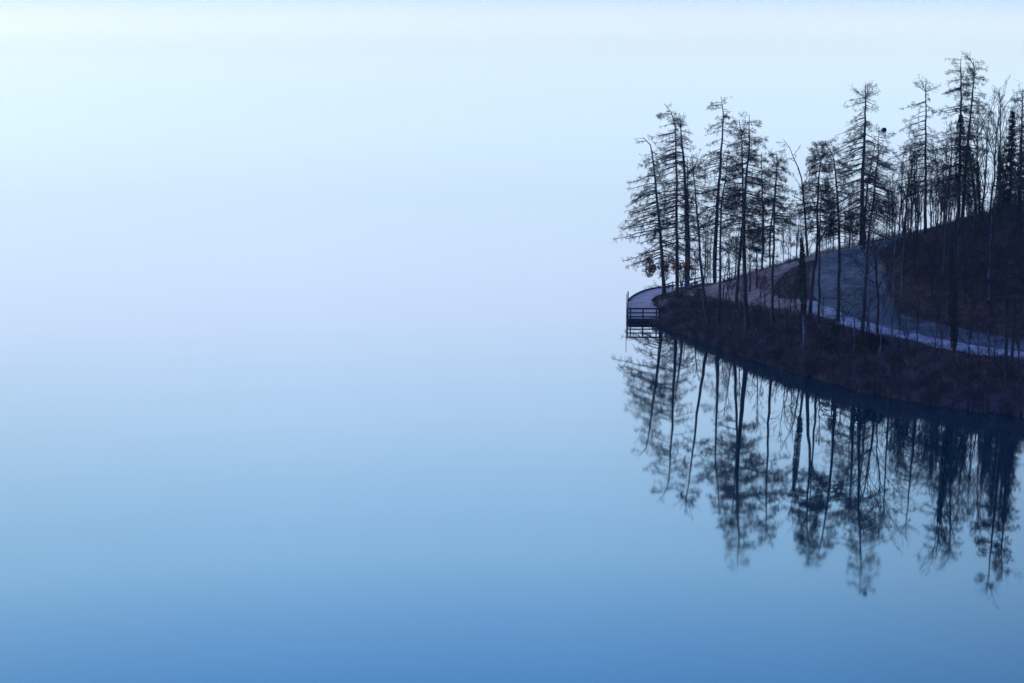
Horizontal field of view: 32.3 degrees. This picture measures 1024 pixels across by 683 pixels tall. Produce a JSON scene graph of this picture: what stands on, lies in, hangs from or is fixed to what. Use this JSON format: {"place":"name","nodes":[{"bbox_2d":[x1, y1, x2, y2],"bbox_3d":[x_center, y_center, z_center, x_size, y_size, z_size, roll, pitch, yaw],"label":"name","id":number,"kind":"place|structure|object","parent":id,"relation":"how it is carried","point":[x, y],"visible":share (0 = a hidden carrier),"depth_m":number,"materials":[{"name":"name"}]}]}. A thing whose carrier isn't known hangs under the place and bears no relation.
{"place":"outdoors","nodes":[
{"label":"outdoors","id":0,"kind":"place"},
{"bbox_2d":[0,0,1023,682],"bbox_3d":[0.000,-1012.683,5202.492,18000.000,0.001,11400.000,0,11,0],"label":"lake water","id":1,"kind":"structure","parent":0,"point":[328,354],"depth_m":173.83,"materials":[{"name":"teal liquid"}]},
{"bbox_2d":[649,304,1023,417],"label":"reeds","id":2,"kind":"object","parent":1,"relation":"in","point":[750,353],"visible":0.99,"depth_m":170.54,"materials":[{"name":"brown plant"}]},
{"bbox_2d":[660,279,812,313],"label":"path","id":3,"kind":"structure","parent":0,"point":[714,290],"depth_m":203.60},
{"bbox_2d":[723,263,785,293],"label":"leafy slope","id":4,"kind":"structure","parent":0,"point":[753,278],"depth_m":208.49,"materials":[{"name":"brown plant"}]},
{"bbox_2d":[766,241,879,279],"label":"path","id":5,"kind":"structure","parent":0,"point":[781,270],"depth_m":210.37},
{"bbox_2d":[650,207,1023,416],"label":"ground","id":6,"kind":"structure","parent":0,"point":[962,311],"depth_m":184.96,"materials":[{"name":"brown plant"}]},
{"bbox_2d":[612,137,686,293],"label":"larch tree","id":7,"kind":"object","parent":6,"relation":"on","point":[661,241],"visible":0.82,"depth_m":215.54,"materials":[{"name":"black plant"}]},
{"bbox_2d":[626,284,674,322],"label":"jetty","id":8,"kind":"object","parent":6,"relation":"on","point":[639,307],"visible":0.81,"depth_m":209.84,"materials":[{"name":"grey wood"}]},
{"bbox_2d":[625,104,699,296],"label":"larch tree","id":9,"kind":"object","parent":6,"relation":"on","point":[660,228],"visible":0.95,"depth_m":209.52,"materials":[{"name":"black plant"}]},
{"bbox_2d":[661,283,697,301],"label":"rail fence","id":10,"kind":"object","parent":6,"relation":"on","point":[679,292],"visible":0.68,"depth_m":213.83,"materials":[{"name":"brown wood"}]},
{"bbox_2d":[664,250,698,286],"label":"beech shrub","id":11,"kind":"object","parent":6,"relation":"on","point":[686,266],"visible":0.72,"depth_m":220.28,"materials":[{"name":"brown plant"}]},
{"bbox_2d":[645,110,718,263],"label":"larch tree","id":12,"kind":"object","parent":6,"relation":"on","point":[687,226],"visible":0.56,"depth_m":242.92,"materials":[{"name":"black plant"}]},
{"bbox_2d":[666,277,700,290],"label":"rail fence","id":13,"kind":"object","parent":6,"relation":"on","point":[672,285],"visible":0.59,"depth_m":219.46,"materials":[{"name":"brown wood"}]},
{"bbox_2d":[673,157,702,254],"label":"larch tree","id":14,"kind":"object","parent":6,"relation":"on","point":[688,211],"visible":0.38,"depth_m":243.74,"materials":[{"name":"black plant"}]},
{"bbox_2d":[679,149,722,327],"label":"larch tree","id":15,"kind":"object","parent":6,"relation":"on","point":[697,167],"visible":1,"depth_m":191.12,"materials":[{"name":"black plant"}]},
{"bbox_2d":[701,224,711,275],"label":"tree","id":16,"kind":"object","parent":6,"relation":"on","point":[705,249],"visible":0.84,"depth_m":218.69,"materials":[{"name":"black plant"}]},
{"bbox_2d":[690,96,747,259],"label":"larch tree","id":17,"kind":"object","parent":6,"relation":"on","point":[720,154],"visible":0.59,"depth_m":246.52,"materials":[{"name":"black plant"}]},
{"bbox_2d":[700,150,741,323],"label":"larch tree","id":18,"kind":"object","parent":6,"relation":"on","point":[715,189],"visible":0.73,"depth_m":192.15,"materials":[{"name":"black plant"}]},
{"bbox_2d":[719,273,734,337],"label":"sapling","id":19,"kind":"object","parent":6,"relation":"on","point":[729,308],"visible":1,"depth_m":188.07,"materials":[{"name":"black plant"}]},
{"bbox_2d":[715,120,767,306],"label":"larch tree","id":20,"kind":"object","parent":6,"relation":"on","point":[738,237],"visible":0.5,"depth_m":194.88,"materials":[{"name":"black plant"}]},
{"bbox_2d":[733,278,749,323],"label":"sapling","id":21,"kind":"object","parent":6,"relation":"on","point":[741,290],"visible":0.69,"depth_m":190.54,"materials":[{"name":"brown plant"}]},
{"bbox_2d":[705,112,779,336],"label":"larch tree","id":22,"kind":"object","parent":6,"relation":"on","point":[744,206],"visible":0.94,"depth_m":185.16,"materials":[{"name":"black plant"}]},
{"bbox_2d":[735,151,778,245],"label":"larch tree","id":23,"kind":"object","parent":6,"relation":"on","point":[762,195],"visible":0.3,"depth_m":261.01,"materials":[{"name":"black plant"}]},
{"bbox_2d":[749,268,778,338],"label":"sapling","id":24,"kind":"object","parent":6,"relation":"on","point":[758,279],"visible":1,"depth_m":184.28,"materials":[{"name":"black plant"}]},
{"bbox_2d":[738,148,803,331],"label":"larch tree","id":25,"kind":"object","parent":6,"relation":"on","point":[782,220],"visible":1,"depth_m":183.50,"materials":[{"name":"black plant"}]},
{"bbox_2d":[760,162,793,244],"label":"larch tree","id":26,"kind":"object","parent":6,"relation":"on","point":[778,186],"visible":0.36,"depth_m":261.46,"materials":[{"name":"black plant"}]},
{"bbox_2d":[775,275,798,337],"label":"sapling","id":27,"kind":"object","parent":6,"relation":"on","point":[785,309],"visible":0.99,"depth_m":180.85,"materials":[{"name":"black plant"}]},
{"bbox_2d":[788,271,798,319],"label":"sapling","id":28,"kind":"object","parent":6,"relation":"on","point":[795,295],"visible":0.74,"depth_m":183.24,"materials":[{"name":"black plant"}]},
{"bbox_2d":[778,139,809,255],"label":"crooked tree","id":29,"kind":"object","parent":6,"relation":"on","point":[791,158],"visible":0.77,"depth_m":212.47,"materials":[{"name":"black plant"}]},
{"bbox_2d":[780,185,823,350],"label":"ivy clad tree","id":30,"kind":"object","parent":6,"relation":"on","point":[802,274],"visible":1,"depth_m":177.54,"materials":[{"name":"black plant"}]},
{"bbox_2d":[786,139,845,320],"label":"larch tree","id":31,"kind":"object","parent":6,"relation":"on","point":[809,188],"visible":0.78,"depth_m":182.08,"materials":[{"name":"black plant"}]},
{"bbox_2d":[801,174,837,324],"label":"larch tree","id":32,"kind":"object","parent":6,"relation":"on","point":[813,221],"visible":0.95,"depth_m":180.38,"materials":[{"name":"black plant"}]},
{"bbox_2d":[809,296,836,354],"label":"sapling","id":33,"kind":"object","parent":6,"relation":"on","point":[822,338],"visible":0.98,"depth_m":175.65,"materials":[{"name":"black plant"}]},
{"bbox_2d":[816,319,845,365],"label":"spruce tree","id":34,"kind":"object","parent":6,"relation":"on","point":[834,328],"visible":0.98,"depth_m":174.65,"materials":[{"name":"green plant"}]},
{"bbox_2d":[649,287,1023,413],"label":"tall grass","id":35,"kind":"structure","parent":6,"relation":"on","point":[794,328],"depth_m":176.03,"materials":[{"name":"brown plant"}]},
{"bbox_2d":[809,138,867,323],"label":"larch tree","id":36,"kind":"object","parent":6,"relation":"on","point":[839,227],"visible":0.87,"depth_m":179.61,"materials":[{"name":"black plant"}]},
{"bbox_2d":[834,284,850,337],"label":"sapling","id":37,"kind":"object","parent":6,"relation":"on","point":[843,312],"visible":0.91,"depth_m":175.82,"materials":[{"name":"black plant"}]},
{"bbox_2d":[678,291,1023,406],"bbox_3d":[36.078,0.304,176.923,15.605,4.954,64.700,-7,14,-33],"label":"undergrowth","id":38,"kind":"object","parent":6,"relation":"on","point":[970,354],"visible":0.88,"depth_m":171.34,"materials":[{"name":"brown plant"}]},
{"bbox_2d":[820,262,890,357],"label":"sapling","id":39,"kind":"object","parent":6,"relation":"on","point":[854,305],"visible":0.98,"depth_m":172.63,"materials":[{"name":"black plant"}]},
{"bbox_2d":[819,81,897,245],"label":"larch tree","id":40,"kind":"object","parent":6,"relation":"on","point":[861,136],"visible":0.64,"depth_m":209.11,"materials":[{"name":"black plant"}]},
{"bbox_2d":[833,188,893,332],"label":"bare tree","id":41,"kind":"object","parent":6,"relation":"on","point":[869,254],"visible":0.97,"depth_m":173.87,"materials":[{"name":"black plant"}]},
{"bbox_2d":[837,142,891,248],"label":"larch tree","id":42,"kind":"object","parent":6,"relation":"on","point":[870,169],"visible":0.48,"depth_m":208.36,"materials":[{"name":"black plant"}]},
{"bbox_2d":[856,292,877,360],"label":"sapling","id":43,"kind":"object","parent":6,"relation":"on","point":[871,301],"visible":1,"depth_m":171.17,"materials":[{"name":"black plant"}]},
{"bbox_2d":[852,330,888,352],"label":"evergreen bush","id":44,"kind":"object","parent":6,"relation":"on","point":[872,341],"visible":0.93,"depth_m":172.77,"materials":[{"name":"green plant"}]},
{"bbox_2d":[847,199,899,332],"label":"bare tree","id":45,"kind":"object","parent":6,"relation":"on","point":[877,288],"visible":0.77,"depth_m":175.80,"materials":[{"name":"black plant"}]},
{"bbox_2d":[839,127,915,334],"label":"larch tree","id":46,"kind":"object","parent":6,"relation":"on","point":[872,210],"visible":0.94,"depth_m":174.97,"materials":[{"name":"black plant"}]},
{"bbox_2d":[869,249,901,358],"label":"sapling","id":47,"kind":"object","parent":6,"relation":"on","point":[886,291],"visible":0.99,"depth_m":170.21,"materials":[{"name":"black plant"}]},
{"bbox_2d":[870,195,924,345],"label":"bare tree","id":48,"kind":"object","parent":6,"relation":"on","point":[894,244],"visible":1,"depth_m":170.52,"materials":[{"name":"black plant"}]},
{"bbox_2d":[891,293,914,347],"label":"sapling","id":49,"kind":"object","parent":6,"relation":"on","point":[899,315],"visible":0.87,"depth_m":170.82,"materials":[{"name":"black plant"}]},
{"bbox_2d":[895,297,915,366],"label":"sapling","id":50,"kind":"object","parent":6,"relation":"on","point":[902,326],"visible":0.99,"depth_m":168.26,"materials":[{"name":"black plant"}]},
{"bbox_2d":[892,207,919,295],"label":"slope tree","id":51,"kind":"object","parent":6,"relation":"on","point":[903,248],"visible":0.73,"depth_m":190.67,"materials":[{"name":"black plant"}]},
{"bbox_2d":[898,193,913,260],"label":"slope tree","id":52,"kind":"object","parent":6,"relation":"on","point":[905,198],"visible":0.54,"depth_m":199.59,"materials":[{"name":"black plant"}]},
{"bbox_2d":[895,130,921,215],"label":"tree","id":53,"kind":"object","parent":6,"relation":"on","point":[909,169],"visible":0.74,"depth_m":206.84,"materials":[{"name":"black plant"}]},
{"bbox_2d":[897,140,923,235],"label":"tree","id":54,"kind":"object","parent":6,"relation":"on","point":[914,152],"visible":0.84,"depth_m":206.38,"materials":[{"name":"black plant"}]},
{"bbox_2d":[901,208,922,278],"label":"slope tree","id":55,"kind":"object","parent":6,"relation":"on","point":[914,253],"visible":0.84,"depth_m":193.98,"materials":[{"name":"black plant"}]},
{"bbox_2d":[885,75,943,234],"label":"larch tree","id":56,"kind":"object","parent":6,"relation":"on","point":[925,149],"visible":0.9,"depth_m":204.13,"materials":[{"name":"black plant"}]},
{"bbox_2d":[904,136,928,235],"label":"tree","id":57,"kind":"object","parent":6,"relation":"on","point":[917,184],"visible":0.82,"depth_m":205.95,"materials":[{"name":"black plant"}]},
{"bbox_2d":[909,179,926,241],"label":"tree","id":58,"kind":"object","parent":6,"relation":"on","point":[917,210],"visible":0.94,"depth_m":203.22,"materials":[{"name":"black plant"}]},
{"bbox_2d":[812,301,1023,359],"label":"road verge","id":59,"kind":"structure","parent":6,"relation":"on","point":[830,315],"depth_m":175.97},
{"bbox_2d":[909,293,927,345],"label":"sapling","id":60,"kind":"object","parent":6,"relation":"on","point":[918,316],"visible":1,"depth_m":172.61,"materials":[{"name":"black plant"}]},
{"bbox_2d":[917,162,928,235],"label":"tree","id":61,"kind":"object","parent":6,"relation":"on","point":[921,195],"visible":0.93,"depth_m":205.40,"materials":[{"name":"black plant"}]},
{"bbox_2d":[923,157,938,233],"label":"tree","id":62,"kind":"object","parent":6,"relation":"on","point":[932,193],"visible":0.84,"depth_m":204.28,"materials":[{"name":"black plant"}]},
{"bbox_2d":[923,143,941,230],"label":"tree","id":63,"kind":"object","parent":6,"relation":"on","point":[929,185],"visible":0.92,"depth_m":204.32,"materials":[{"name":"black plant"}]},
{"bbox_2d":[918,296,948,367],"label":"sapling","id":64,"kind":"object","parent":6,"relation":"on","point":[938,315],"visible":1,"depth_m":165.59,"materials":[{"name":"black plant"}]},
{"bbox_2d":[927,180,941,243],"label":"tree","id":65,"kind":"object","parent":6,"relation":"on","point":[933,207],"visible":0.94,"depth_m":200.66,"materials":[{"name":"black plant"}]},
{"bbox_2d":[921,138,949,231],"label":"tree","id":66,"kind":"object","parent":6,"relation":"on","point":[934,160],"visible":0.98,"depth_m":203.30,"materials":[{"name":"black plant"}]},
{"bbox_2d":[923,203,949,299],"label":"slope tree","id":67,"kind":"object","parent":6,"relation":"on","point":[933,259],"visible":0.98,"depth_m":187.34,"materials":[{"name":"black plant"}]},
{"bbox_2d":[927,165,948,232],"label":"tree","id":68,"kind":"object","parent":6,"relation":"on","point":[938,202],"visible":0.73,"depth_m":203.35,"materials":[{"name":"black plant"}]},
{"bbox_2d":[931,300,952,354],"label":"sapling","id":69,"kind":"object","parent":6,"relation":"on","point":[940,325],"visible":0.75,"depth_m":168.86,"materials":[{"name":"black plant"}]},
{"bbox_2d":[933,190,954,274],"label":"slope tree","id":70,"kind":"object","parent":6,"relation":"on","point":[943,227],"visible":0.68,"depth_m":191.54,"materials":[{"name":"black plant"}]},
{"bbox_2d":[935,171,953,241],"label":"tree","id":71,"kind":"object","parent":6,"relation":"on","point":[944,184],"visible":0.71,"depth_m":199.62,"materials":[{"name":"black plant"}]},
{"bbox_2d":[932,120,960,229],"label":"tree","id":72,"kind":"object","parent":6,"relation":"on","point":[946,158],"visible":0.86,"depth_m":202.65,"materials":[{"name":"black plant"}]},
{"bbox_2d":[870,201,1023,311],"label":"hillside thicket","id":73,"kind":"object","parent":6,"relation":"on","point":[927,270],"visible":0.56,"depth_m":194.23,"materials":[{"name":"brown plant"}]},
{"bbox_2d":[939,136,963,229],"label":"tree","id":74,"kind":"object","parent":6,"relation":"on","point":[951,160],"visible":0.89,"depth_m":202.35,"materials":[{"name":"black plant"}]},
{"bbox_2d":[930,187,975,353],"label":"ivy clad tree","id":75,"kind":"object","parent":6,"relation":"on","point":[953,310],"visible":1,"depth_m":167.73,"materials":[{"name":"black plant"}]},
{"bbox_2d":[914,58,992,224],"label":"larch tree","id":76,"kind":"object","parent":6,"relation":"on","point":[957,132],"visible":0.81,"depth_m":202.12,"materials":[{"name":"black plant"}]},
{"bbox_2d":[941,122,965,224],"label":"tree","id":77,"kind":"object","parent":6,"relation":"on","point":[949,160],"visible":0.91,"depth_m":202.35,"materials":[{"name":"black plant"}]},
{"bbox_2d":[946,177,966,261],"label":"slope tree","id":78,"kind":"object","parent":6,"relation":"on","point":[957,211],"visible":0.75,"depth_m":191.98,"materials":[{"name":"black plant"}]},
{"bbox_2d":[947,206,976,307],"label":"slope tree","id":79,"kind":"object","parent":6,"relation":"on","point":[964,265],"visible":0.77,"depth_m":183.66,"materials":[{"name":"black plant"}]},
{"bbox_2d":[958,152,972,223],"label":"tree","id":80,"kind":"object","parent":6,"relation":"on","point":[965,198],"visible":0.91,"depth_m":201.93,"materials":[{"name":"black plant"}]},
{"bbox_2d":[937,51,996,227],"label":"larch tree","id":81,"kind":"object","parent":6,"relation":"on","point":[965,93],"visible":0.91,"depth_m":200.70,"materials":[{"name":"black plant"}]},
{"bbox_2d":[947,124,986,224],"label":"ivy clad tree","id":82,"kind":"object","parent":6,"relation":"on","point":[967,155],"visible":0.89,"depth_m":201.44,"materials":[{"name":"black plant"}]},
{"bbox_2d":[955,307,980,358],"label":"sapling","id":83,"kind":"object","parent":6,"relation":"on","point":[970,335],"visible":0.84,"depth_m":166.11,"materials":[{"name":"black plant"}]},
{"bbox_2d":[959,163,978,229],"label":"tree","id":84,"kind":"object","parent":6,"relation":"on","point":[969,203],"visible":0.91,"depth_m":201.56,"materials":[{"name":"black plant"}]},
{"bbox_2d":[959,306,988,381],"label":"sapling","id":85,"kind":"object","parent":6,"relation":"on","point":[971,314],"visible":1,"depth_m":163.05,"materials":[{"name":"black plant"}]},
{"bbox_2d":[956,92,993,223],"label":"bare tree","id":86,"kind":"object","parent":6,"relation":"on","point":[978,133],"visible":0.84,"depth_m":201.14,"materials":[{"name":"black plant"}]},
{"bbox_2d":[967,172,987,243],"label":"tree","id":87,"kind":"object","parent":6,"relation":"on","point":[976,195],"visible":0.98,"depth_m":196.47,"materials":[{"name":"black plant"}]},
{"bbox_2d":[970,93,999,222],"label":"tree","id":88,"kind":"object","parent":6,"relation":"on","point":[985,175],"visible":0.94,"depth_m":201.41,"materials":[{"name":"black plant"}]},
{"bbox_2d":[976,203,1003,299],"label":"slope tree","id":89,"kind":"object","parent":6,"relation":"on","point":[990,243],"visible":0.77,"depth_m":183.85,"materials":[{"name":"black plant"}]},
{"bbox_2d":[976,315,1004,382],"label":"sapling","id":90,"kind":"object","parent":6,"relation":"on","point":[994,346],"visible":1,"depth_m":161.89,"materials":[{"name":"black plant"}]},
{"bbox_2d":[980,304,1004,358],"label":"sapling","id":91,"kind":"object","parent":6,"relation":"on","point":[992,313],"visible":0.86,"depth_m":166.46,"materials":[{"name":"black plant"}]},
{"bbox_2d":[977,76,1016,221],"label":"tree","id":92,"kind":"object","parent":6,"relation":"on","point":[992,189],"visible":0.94,"depth_m":201.08,"materials":[{"name":"black plant"}]},
{"bbox_2d":[985,153,1010,239],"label":"tree","id":93,"kind":"object","parent":6,"relation":"on","point":[995,201],"visible":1,"depth_m":196.40,"materials":[{"name":"black plant"}]},
{"bbox_2d":[988,155,1008,221],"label":"spruce tree","id":94,"kind":"object","parent":6,"relation":"on","point":[1001,199],"visible":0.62,"depth_m":201.74,"materials":[{"name":"black plant"}]},
{"bbox_2d":[983,85,1017,218],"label":"tree","id":95,"kind":"object","parent":6,"relation":"on","point":[1000,141],"visible":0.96,"depth_m":199.73,"materials":[{"name":"black plant"}]},
{"bbox_2d":[981,196,1023,384],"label":"shore tree","id":96,"kind":"object","parent":6,"relation":"on","point":[1003,284],"visible":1,"depth_m":160.36,"materials":[{"name":"black plant"}]},
{"bbox_2d":[987,79,1023,210],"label":"larch tree","id":97,"kind":"object","parent":6,"relation":"on","point":[1020,118],"visible":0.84,"depth_m":200.69,"materials":[{"name":"black plant"}]},
{"bbox_2d":[995,99,1023,212],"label":"tree","id":98,"kind":"object","parent":6,"relation":"on","point":[1005,178],"visible":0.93,"depth_m":201.10,"materials":[{"name":"black plant"}]},
{"bbox_2d":[1000,110,1023,219],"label":"spruce tree","id":99,"kind":"object","parent":6,"relation":"on","point":[1009,168],"visible":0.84,"depth_m":201.24,"materials":[{"name":"black plant"}]},
{"bbox_2d":[1003,211,1023,369],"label":"shore tree","id":100,"kind":"object","parent":6,"relation":"on","point":[1019,233],"visible":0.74,"depth_m":162.32,"materials":[{"name":"black plant"}]},
{"bbox_2d":[1006,158,1023,242],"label":"tree","id":101,"kind":"object","parent":6,"relation":"on","point":[1015,192],"visible":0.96,"depth_m":193.07,"materials":[{"name":"black plant"}]},
{"bbox_2d":[1007,142,1023,232],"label":"tree","id":102,"kind":"object","parent":6,"relation":"on","point":[1022,192],"visible":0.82,"depth_m":195.84,"materials":[{"name":"black plant"}]},
{"bbox_2d":[1008,301,1023,367],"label":"sapling","id":103,"kind":"object","parent":6,"relation":"on","point":[1019,337],"visible":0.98,"depth_m":162.49,"materials":[{"name":"black plant"}]},
{"bbox_2d":[1012,107,1023,213],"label":"tree","id":104,"kind":"object","parent":6,"relation":"on","point":[1018,155],"visible":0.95,"depth_m":200.58,"materials":[{"name":"black plant"}]},
{"bbox_2d":[1016,122,1023,217],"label":"spruce tree","id":105,"kind":"object","parent":6,"relation":"on","point":[1020,185],"visible":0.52,"depth_m":201.27,"materials":[{"name":"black plant"}]},
{"bbox_2d":[810,226,1023,351],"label":"road","id":106,"kind":"structure","parent":0,"point":[829,266],"depth_m":193.93,"materials":[{"name":"grey asphalt"}]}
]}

